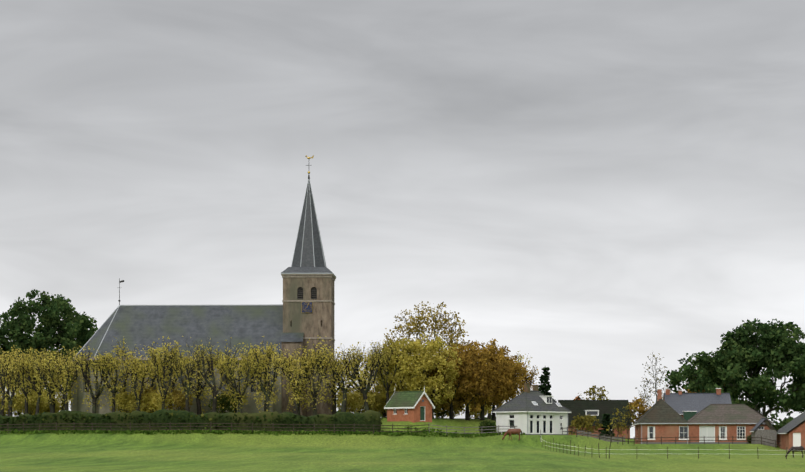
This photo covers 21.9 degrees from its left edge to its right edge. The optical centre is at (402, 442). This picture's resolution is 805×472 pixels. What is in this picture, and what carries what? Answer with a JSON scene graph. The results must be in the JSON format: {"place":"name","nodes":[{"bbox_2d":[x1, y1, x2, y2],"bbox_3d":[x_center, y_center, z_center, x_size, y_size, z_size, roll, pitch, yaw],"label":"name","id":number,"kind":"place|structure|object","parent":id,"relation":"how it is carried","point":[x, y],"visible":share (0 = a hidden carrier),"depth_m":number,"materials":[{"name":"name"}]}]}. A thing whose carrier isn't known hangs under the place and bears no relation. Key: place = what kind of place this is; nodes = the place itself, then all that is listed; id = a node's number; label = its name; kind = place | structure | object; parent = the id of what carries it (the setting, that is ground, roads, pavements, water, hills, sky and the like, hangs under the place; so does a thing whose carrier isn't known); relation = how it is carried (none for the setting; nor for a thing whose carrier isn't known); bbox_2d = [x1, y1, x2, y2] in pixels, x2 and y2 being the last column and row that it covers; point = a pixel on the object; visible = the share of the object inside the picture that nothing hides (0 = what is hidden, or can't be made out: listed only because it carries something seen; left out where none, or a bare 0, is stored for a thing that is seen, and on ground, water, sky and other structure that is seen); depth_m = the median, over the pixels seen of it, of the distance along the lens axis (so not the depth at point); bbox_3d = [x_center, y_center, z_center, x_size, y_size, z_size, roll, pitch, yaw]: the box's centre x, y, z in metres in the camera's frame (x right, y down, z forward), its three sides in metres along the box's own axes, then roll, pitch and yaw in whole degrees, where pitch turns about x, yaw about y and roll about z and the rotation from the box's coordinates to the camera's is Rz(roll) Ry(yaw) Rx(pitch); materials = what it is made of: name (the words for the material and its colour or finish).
{"place":"outdoors","nodes":[
{"label":"outdoors","id":0,"kind":"place"},
{"bbox_2d":[283,275,333,408],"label":"church tower","id":1,"kind":"structure","parent":0,"point":[319,320],"depth_m":300.01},
{"bbox_2d":[301,302,312,312],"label":"clock face","id":2,"kind":"object","parent":1,"relation":"attached to","point":[306,307],"visible":1,"depth_m":299.87},
{"bbox_2d":[297,287,316,298],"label":"belfry windows","id":3,"kind":"structure","parent":1,"relation":"in","point":[313,293],"depth_m":300.24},
{"bbox_2d":[281,274,335,416],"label":"tower cornices","id":4,"kind":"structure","parent":1,"relation":"attached to","point":[307,412],"depth_m":299.88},
{"bbox_2d":[281,179,336,277],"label":"church spire","id":5,"kind":"structure","parent":1,"relation":"on","point":[308,257],"depth_m":302.03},
{"bbox_2d":[0,418,804,471],"bbox_3d":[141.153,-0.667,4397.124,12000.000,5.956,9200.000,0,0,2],"label":"ground","id":6,"kind":"structure","parent":0,"point":[161,452],"depth_m":229.44,"materials":[{"name":"green plant"}]},
{"bbox_2d":[0,395,14,415],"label":"understory wood","id":7,"kind":"object","parent":6,"relation":"on","point":[6,407],"visible":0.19,"depth_m":312.97,"materials":[{"name":"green plant"}]},
{"bbox_2d":[4,399,22,416],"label":"understory wood","id":8,"kind":"object","parent":6,"relation":"on","point":[15,410],"visible":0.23,"depth_m":313.66,"materials":[{"name":"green plant"}]},
{"bbox_2d":[1,347,26,415],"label":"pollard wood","id":9,"kind":"object","parent":6,"relation":"on","point":[15,377],"visible":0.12,"depth_m":313.33,"materials":[{"name":"yellow plant"}]},
{"bbox_2d":[0,349,30,415],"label":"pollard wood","id":10,"kind":"object","parent":6,"relation":"on","point":[2,403],"visible":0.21,"depth_m":307.80,"materials":[{"name":"yellow plant"}]},
{"bbox_2d":[0,345,33,415],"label":"pollard tree","id":11,"kind":"object","parent":6,"relation":"on","point":[9,400],"visible":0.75,"depth_m":303.86,"materials":[{"name":"yellow plant"}]},
{"bbox_2d":[5,352,42,413],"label":"pollard tree","id":12,"kind":"object","parent":6,"relation":"on","point":[27,391],"visible":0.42,"depth_m":302.00,"materials":[{"name":"yellow plant"}]},
{"bbox_2d":[14,384,44,414],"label":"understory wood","id":13,"kind":"object","parent":6,"relation":"on","point":[23,402],"visible":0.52,"depth_m":306.44,"materials":[{"name":"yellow plant"}]},
{"bbox_2d":[10,347,52,404],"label":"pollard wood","id":14,"kind":"object","parent":6,"relation":"on","point":[29,387],"visible":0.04,"depth_m":310.38,"materials":[{"name":"yellow plant"}]},
{"bbox_2d":[10,349,61,414],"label":"pollard tree","id":15,"kind":"object","parent":6,"relation":"on","point":[37,390],"visible":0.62,"depth_m":299.56,"materials":[{"name":"yellow plant"}]},
{"bbox_2d":[28,399,46,414],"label":"understory wood","id":16,"kind":"object","parent":6,"relation":"on","point":[35,408],"visible":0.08,"depth_m":307.72,"materials":[{"name":"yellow plant"}]},
{"bbox_2d":[24,346,72,412],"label":"pollard tree","id":17,"kind":"object","parent":6,"relation":"on","point":[49,395],"visible":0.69,"depth_m":297.03,"materials":[{"name":"yellow plant"}]},
{"bbox_2d":[0,289,97,389],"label":"tree","id":18,"kind":"object","parent":6,"relation":"on","point":[72,330],"visible":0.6,"depth_m":341.09,"materials":[{"name":"green plant"}]},
{"bbox_2d":[39,399,61,413],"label":"understory wood","id":19,"kind":"object","parent":6,"relation":"on","point":[57,409],"visible":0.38,"depth_m":307.27,"materials":[{"name":"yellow plant"}]},
{"bbox_2d":[35,348,66,410],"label":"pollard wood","id":20,"kind":"object","parent":6,"relation":"on","point":[53,403],"visible":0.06,"depth_m":306.50,"materials":[{"name":"yellow plant"}]},
{"bbox_2d":[42,348,84,409],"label":"pollard tree","id":21,"kind":"object","parent":6,"relation":"on","point":[65,391],"visible":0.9,"depth_m":293.98,"materials":[{"name":"yellow plant"}]},
{"bbox_2d":[56,385,70,408],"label":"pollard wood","id":22,"kind":"object","parent":6,"relation":"on","point":[67,395],"depth_m":352.92,"materials":[{"name":"plant"}]},
{"bbox_2d":[47,346,81,409],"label":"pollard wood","id":23,"kind":"object","parent":6,"relation":"on","point":[62,405],"visible":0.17,"depth_m":301.80,"materials":[{"name":"yellow plant"}]},
{"bbox_2d":[67,340,93,403],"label":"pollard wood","id":24,"kind":"object","parent":6,"relation":"on","point":[81,360],"visible":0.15,"depth_m":300.26,"materials":[{"name":"yellow plant"}]},
{"bbox_2d":[73,349,119,412],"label":"pollard tree","id":25,"kind":"object","parent":6,"relation":"on","point":[98,391],"visible":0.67,"depth_m":292.43,"materials":[{"name":"yellow plant"}]},
{"bbox_2d":[90,350,139,411],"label":"pollard tree","id":26,"kind":"object","parent":6,"relation":"on","point":[106,367],"visible":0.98,"depth_m":290.51,"materials":[{"name":"yellow plant"}]},
{"bbox_2d":[101,336,140,411],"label":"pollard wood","id":27,"kind":"object","parent":6,"relation":"on","point":[120,351],"visible":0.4,"depth_m":296.23,"materials":[{"name":"yellow plant"}]},
{"bbox_2d":[109,393,135,412],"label":"understory wood","id":28,"kind":"object","parent":6,"relation":"on","point":[125,401],"visible":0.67,"depth_m":292.95,"materials":[{"name":"yellow plant"}]},
{"bbox_2d":[124,389,150,410],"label":"understory wood","id":29,"kind":"object","parent":6,"relation":"on","point":[137,390],"visible":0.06,"depth_m":294.37,"materials":[{"name":"yellow plant"}]},
{"bbox_2d":[124,355,159,412],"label":"pollard tree","id":30,"kind":"object","parent":6,"relation":"on","point":[140,369],"visible":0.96,"depth_m":290.00,"materials":[{"name":"yellow plant"}]},
{"bbox_2d":[122,345,162,401],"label":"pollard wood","id":31,"kind":"object","parent":6,"relation":"on","point":[152,378],"visible":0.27,"depth_m":293.97,"materials":[{"name":"yellow plant"}]},
{"bbox_2d":[135,385,167,412],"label":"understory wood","id":32,"kind":"object","parent":6,"relation":"on","point":[147,390],"visible":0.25,"depth_m":292.38,"materials":[{"name":"yellow plant"}]},
{"bbox_2d":[140,391,167,412],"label":"understory wood","id":33,"kind":"object","parent":6,"relation":"on","point":[152,401],"visible":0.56,"depth_m":291.53,"materials":[{"name":"yellow plant"}]},
{"bbox_2d":[143,336,183,410],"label":"pollard tree","id":34,"kind":"object","parent":6,"relation":"on","point":[164,395],"visible":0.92,"depth_m":289.22,"materials":[{"name":"yellow plant"}]},
{"bbox_2d":[150,359,187,409],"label":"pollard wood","id":35,"kind":"object","parent":6,"relation":"on","point":[175,380],"visible":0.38,"depth_m":293.75,"materials":[{"name":"yellow plant"}]},
{"bbox_2d":[77,360,281,414],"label":"church wall","id":36,"kind":"structure","parent":6,"relation":"on","point":[251,407],"depth_m":298.28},
{"bbox_2d":[71,371,272,412],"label":"buttresses","id":37,"kind":"structure","parent":36,"relation":"attached to","point":[73,406],"depth_m":297.78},
{"bbox_2d":[85,362,261,391],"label":"church windows","id":38,"kind":"structure","parent":36,"relation":"in","point":[192,381],"depth_m":298.59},
{"bbox_2d":[74,304,282,360],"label":"church roof","id":39,"kind":"structure","parent":36,"relation":"on","point":[144,325],"depth_m":301.36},
{"bbox_2d":[118,278,123,304],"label":"weather vane","id":40,"kind":"object","parent":39,"relation":"on","point":[121,281],"visible":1,"depth_m":304.45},
{"bbox_2d":[165,389,193,410],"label":"understory wood","id":41,"kind":"object","parent":6,"relation":"on","point":[177,401],"visible":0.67,"depth_m":291.18,"materials":[{"name":"yellow plant"}]},
{"bbox_2d":[164,346,204,411],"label":"pollard tree","id":42,"kind":"object","parent":6,"relation":"on","point":[189,382],"visible":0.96,"depth_m":287.46,"materials":[{"name":"yellow plant"}]},
{"bbox_2d":[0,409,382,431],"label":"hedge","id":43,"kind":"object","parent":6,"relation":"on","point":[367,418],"visible":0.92,"depth_m":277.06,"materials":[{"name":"green plant"}]},
{"bbox_2d":[178,346,222,414],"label":"pollard tree","id":44,"kind":"object","parent":6,"relation":"on","point":[199,404],"visible":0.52,"depth_m":293.69,"materials":[{"name":"yellow plant"}]},
{"bbox_2d":[182,336,241,411],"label":"pollard tree","id":45,"kind":"object","parent":6,"relation":"on","point":[214,392],"visible":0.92,"depth_m":286.87,"materials":[{"name":"yellow plant"}]},
{"bbox_2d":[208,393,237,412],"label":"understory wood","id":46,"kind":"object","parent":6,"relation":"on","point":[224,400],"visible":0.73,"depth_m":292.35,"materials":[{"name":"green plant"}]},
{"bbox_2d":[213,345,254,412],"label":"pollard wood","id":47,"kind":"object","parent":6,"relation":"on","point":[241,375],"visible":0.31,"depth_m":293.19,"materials":[{"name":"yellow plant"}]},
{"bbox_2d":[213,353,265,412],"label":"pollard tree","id":48,"kind":"object","parent":6,"relation":"on","point":[239,397],"visible":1,"depth_m":287.05,"materials":[{"name":"yellow plant"}]},
{"bbox_2d":[0,422,516,434],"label":"hedge","id":49,"kind":"object","parent":6,"relation":"on","point":[231,426],"visible":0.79,"depth_m":276.02,"materials":[{"name":"green plant"}]},
{"bbox_2d":[0,426,524,438],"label":"wooden fence","id":50,"kind":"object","parent":6,"relation":"on","point":[147,432],"depth_m":276.07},
{"bbox_2d":[242,336,289,411],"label":"pollard tree","id":51,"kind":"object","parent":6,"relation":"on","point":[273,360],"visible":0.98,"depth_m":287.90,"materials":[{"name":"yellow plant"}]},
{"bbox_2d":[239,341,293,410],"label":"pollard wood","id":52,"kind":"object","parent":6,"relation":"on","point":[265,373],"visible":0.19,"depth_m":292.82,"materials":[{"name":"yellow plant"}]},
{"bbox_2d":[280,333,303,414],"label":"church annex","id":53,"kind":"object","parent":6,"relation":"on","point":[290,341],"visible":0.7,"depth_m":298.12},
{"bbox_2d":[276,344,313,413],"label":"pollard tree","id":54,"kind":"object","parent":6,"relation":"on","point":[296,392],"visible":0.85,"depth_m":288.70,"materials":[{"name":"yellow plant"}]},
{"bbox_2d":[282,349,316,414],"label":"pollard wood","id":55,"kind":"object","parent":6,"relation":"on","point":[299,404],"visible":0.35,"depth_m":293.69,"materials":[{"name":"yellow plant"}]},
{"bbox_2d":[294,335,334,414],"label":"pollard tree","id":56,"kind":"object","parent":6,"relation":"on","point":[320,356],"visible":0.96,"depth_m":288.83,"materials":[{"name":"yellow plant"}]},
{"bbox_2d":[315,354,351,414],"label":"pollard tree","id":57,"kind":"object","parent":6,"relation":"on","point":[334,399],"visible":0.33,"depth_m":294.48,"materials":[{"name":"yellow plant"}]},
{"bbox_2d":[332,385,358,412],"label":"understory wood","id":58,"kind":"object","parent":6,"relation":"on","point":[347,392],"visible":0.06,"depth_m":302.10,"materials":[{"name":"green plant"}]},
{"bbox_2d":[325,344,370,411],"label":"pollard tree","id":59,"kind":"object","parent":6,"relation":"on","point":[355,369],"visible":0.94,"depth_m":289.95,"materials":[{"name":"yellow plant"}]},
{"bbox_2d":[336,393,363,412],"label":"understory wood","id":60,"kind":"object","parent":6,"relation":"on","point":[348,405],"visible":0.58,"depth_m":296.26,"materials":[{"name":"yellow plant"}]},
{"bbox_2d":[346,352,376,412],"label":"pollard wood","id":61,"kind":"object","parent":6,"relation":"on","point":[363,383],"visible":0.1,"depth_m":297.28,"materials":[{"name":"yellow plant"}]},
{"bbox_2d":[336,342,389,410],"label":"pollard tree","id":62,"kind":"object","parent":6,"relation":"on","point":[362,390],"visible":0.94,"depth_m":291.14,"materials":[{"name":"yellow plant"}]},
{"bbox_2d":[351,389,374,412],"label":"understory wood","id":63,"kind":"object","parent":6,"relation":"on","point":[363,409],"visible":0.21,"depth_m":297.62,"materials":[{"name":"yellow plant"}]},
{"bbox_2d":[346,368,381,390],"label":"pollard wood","id":64,"kind":"object","parent":6,"relation":"on","point":[363,378],"visible":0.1,"depth_m":367.85,"materials":[{"name":"yellow plant"}]},
{"bbox_2d":[362,391,384,411],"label":"understory wood","id":65,"kind":"object","parent":6,"relation":"on","point":[377,400],"visible":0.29,"depth_m":298.22,"materials":[{"name":"yellow plant"}]},
{"bbox_2d":[373,397,385,414],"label":"understory wood","id":66,"kind":"object","parent":6,"relation":"on","point":[384,404],"visible":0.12,"depth_m":298.42,"materials":[{"name":"green plant"}]},
{"bbox_2d":[366,340,409,417],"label":"pollard tree","id":67,"kind":"object","parent":6,"relation":"on","point":[386,387],"visible":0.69,"depth_m":293.48,"materials":[{"name":"yellow plant"}]},
{"bbox_2d":[368,355,410,417],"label":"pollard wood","id":68,"kind":"object","parent":6,"relation":"on","point":[384,415],"visible":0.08,"depth_m":298.54,"materials":[{"name":"yellow plant"}]},
{"bbox_2d":[368,338,435,402],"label":"lime tree","id":69,"kind":"object","parent":6,"relation":"on","point":[400,385],"visible":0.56,"depth_m":294.43,"materials":[{"name":"yellow plant"}]},
{"bbox_2d":[384,388,434,422],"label":"small brick house","id":70,"kind":"structure","parent":6,"relation":"on","point":[414,406],"depth_m":284.45,"materials":[{"name":"red brick"}]},
{"bbox_2d":[382,301,468,377],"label":"tree","id":71,"kind":"object","parent":6,"relation":"on","point":[440,325],"visible":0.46,"depth_m":329.86,"materials":[{"name":"yellow plant"}]},
{"bbox_2d":[401,332,461,418],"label":"tree","id":72,"kind":"object","parent":6,"relation":"on","point":[435,348],"visible":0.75,"depth_m":295.89,"materials":[{"name":"yellow plant"}]},
{"bbox_2d":[429,396,445,413],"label":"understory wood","id":73,"kind":"object","parent":6,"relation":"on","point":[435,409],"visible":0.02,"depth_m":301.02,"materials":[{"name":"green plant"}]},
{"bbox_2d":[434,406,453,417],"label":"understory wood","id":74,"kind":"object","parent":6,"relation":"on","point":[440,414],"visible":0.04,"depth_m":311.00,"materials":[{"name":"green plant"}]},
{"bbox_2d":[434,399,456,417],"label":"understory wood","id":75,"kind":"object","parent":6,"relation":"on","point":[447,409],"visible":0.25,"depth_m":310.43,"materials":[{"name":"green plant"}]},
{"bbox_2d":[425,344,482,419],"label":"lime tree","id":76,"kind":"object","parent":6,"relation":"on","point":[464,388],"visible":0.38,"depth_m":298.74,"materials":[{"name":"brown plant"}]},
{"bbox_2d":[447,400,464,415],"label":"understory wood","id":77,"kind":"object","parent":6,"relation":"on","point":[457,410],"visible":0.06,"depth_m":314.15,"materials":[{"name":"green plant"}]},
{"bbox_2d":[432,344,495,419],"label":"lime tree","id":78,"kind":"object","parent":6,"relation":"on","point":[483,364],"visible":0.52,"depth_m":301.31,"materials":[{"name":"brown plant"}]},
{"bbox_2d":[455,401,479,418],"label":"understory wood","id":79,"kind":"object","parent":6,"relation":"on","point":[470,417],"visible":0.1,"depth_m":311.25,"materials":[{"name":"green plant"}]},
{"bbox_2d":[469,402,492,418],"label":"understory wood","id":80,"kind":"object","parent":6,"relation":"on","point":[486,411],"visible":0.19,"depth_m":316.99,"materials":[{"name":"green plant"}]},
{"bbox_2d":[457,340,515,419],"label":"lime tree","id":81,"kind":"object","parent":6,"relation":"on","point":[502,384],"visible":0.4,"depth_m":305.74,"materials":[{"name":"brown plant"}]},
{"bbox_2d":[479,420,495,433],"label":"bush","id":82,"kind":"object","parent":6,"relation":"on","point":[484,424],"visible":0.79,"depth_m":289.63,"materials":[{"name":"green plant"}]},
{"bbox_2d":[473,338,526,419],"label":"lime tree","id":83,"kind":"object","parent":6,"relation":"on","point":[510,363],"visible":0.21,"depth_m":309.50,"materials":[{"name":"brown plant"}]},
{"bbox_2d":[502,428,521,439],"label":"horse","id":84,"kind":"object","parent":6,"relation":"on","point":[518,431],"visible":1,"depth_m":280.15},
{"bbox_2d":[499,351,531,404],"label":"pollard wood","id":85,"kind":"object","parent":6,"relation":"on","point":[520,358],"visible":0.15,"depth_m":337.57,"materials":[{"name":"brown plant"}]},
{"bbox_2d":[506,362,538,393],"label":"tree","id":86,"kind":"object","parent":6,"relation":"on","point":[528,377],"visible":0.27,"depth_m":333.35,"materials":[{"name":"brown plant"}]},
{"bbox_2d":[492,383,571,434],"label":"white house","id":87,"kind":"structure","parent":6,"relation":"on","point":[528,411],"depth_m":288.91,"materials":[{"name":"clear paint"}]},
{"bbox_2d":[538,367,556,401],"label":"conifer wood","id":88,"kind":"object","parent":6,"relation":"on","point":[543,386],"visible":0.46,"depth_m":310.47,"materials":[{"name":"green plant"}]},
{"bbox_2d":[568,414,602,435],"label":"bush","id":89,"kind":"object","parent":6,"relation":"on","point":[578,422],"visible":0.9,"depth_m":302.34,"materials":[{"name":"yellow plant"}]},
{"bbox_2d":[574,385,608,399],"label":"tree","id":90,"kind":"object","parent":6,"relation":"on","point":[593,391],"visible":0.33,"depth_m":348.50,"materials":[{"name":"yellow plant"}]},
{"bbox_2d":[558,400,631,437],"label":"house","id":91,"kind":"structure","parent":6,"relation":"on","point":[597,408],"depth_m":320.57,"materials":[{"name":"black brick"}]},
{"bbox_2d":[577,428,624,443],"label":"fence","id":92,"kind":"object","parent":6,"relation":"on","point":[602,438],"visible":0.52,"depth_m":296.56,"materials":[{"name":"brown wood"}]},
{"bbox_2d":[598,414,614,436],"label":"small conifer wood","id":93,"kind":"object","parent":6,"relation":"on","point":[606,418],"visible":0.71,"depth_m":304.16,"materials":[{"name":"green plant"}]},
{"bbox_2d":[606,417,615,458],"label":"tree","id":94,"kind":"object","parent":6,"relation":"on","point":[613,427],"visible":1,"depth_m":231.19,"materials":[{"name":"green plant"}]},
{"bbox_2d":[610,408,626,443],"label":"sapling wood","id":95,"kind":"object","parent":6,"relation":"on","point":[617,425],"visible":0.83,"depth_m":299.94,"materials":[{"name":"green plant"}]},
{"bbox_2d":[619,403,636,443],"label":"sapling wood","id":96,"kind":"object","parent":6,"relation":"on","point":[629,415],"visible":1,"depth_m":298.45,"materials":[{"name":"green plant"}]},
{"bbox_2d":[629,397,650,425],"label":"tree","id":97,"kind":"object","parent":6,"relation":"on","point":[641,409],"visible":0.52,"depth_m":327.56,"materials":[{"name":"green plant"}]},
{"bbox_2d":[635,352,673,407],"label":"tree","id":98,"kind":"object","parent":6,"relation":"on","point":[655,391],"visible":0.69,"depth_m":352.92,"materials":[{"name":"grey plant"}]},
{"bbox_2d":[562,427,779,447],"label":"fence","id":99,"kind":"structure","parent":6,"relation":"on","point":[675,437],"depth_m":290.44,"materials":[{"name":"brown wood"}]},
{"bbox_2d":[540,430,804,458],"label":"paddock fence","id":100,"kind":"object","parent":6,"relation":"on","point":[606,449],"visible":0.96,"depth_m":230.22,"materials":[{"name":"grey wood"}]},
{"bbox_2d":[633,388,773,443],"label":"brick house","id":101,"kind":"structure","parent":6,"relation":"on","point":[706,416],"depth_m":298.54,"materials":[{"name":"red brick"}]},
{"bbox_2d":[665,318,804,424],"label":"tree","id":102,"kind":"object","parent":6,"relation":"on","point":[776,351],"visible":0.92,"depth_m":334.57,"materials":[{"name":"green plant"}]},
{"bbox_2d":[750,418,777,446],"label":"shed","id":103,"kind":"structure","parent":6,"relation":"on","point":[771,434],"depth_m":291.81,"materials":[{"name":"grey wood"}]},
{"bbox_2d":[775,416,793,426],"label":"bush wood","id":104,"kind":"object","parent":6,"relation":"on","point":[785,421],"visible":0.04,"depth_m":303.19,"materials":[{"name":"green plant"}]},
{"bbox_2d":[777,411,804,449],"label":"shed","id":105,"kind":"structure","parent":6,"relation":"on","point":[790,434],"depth_m":284.08,"materials":[{"name":"red brick"}]},
{"bbox_2d":[785,446,804,457],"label":"horse","id":106,"kind":"object","parent":6,"relation":"on","point":[793,449],"visible":0.98,"depth_m":240.77,"materials":[{"name":"black"}]},
{"bbox_2d":[0,0,804,437],"label":"sky","id":107,"kind":"structure","parent":0,"point":[595,188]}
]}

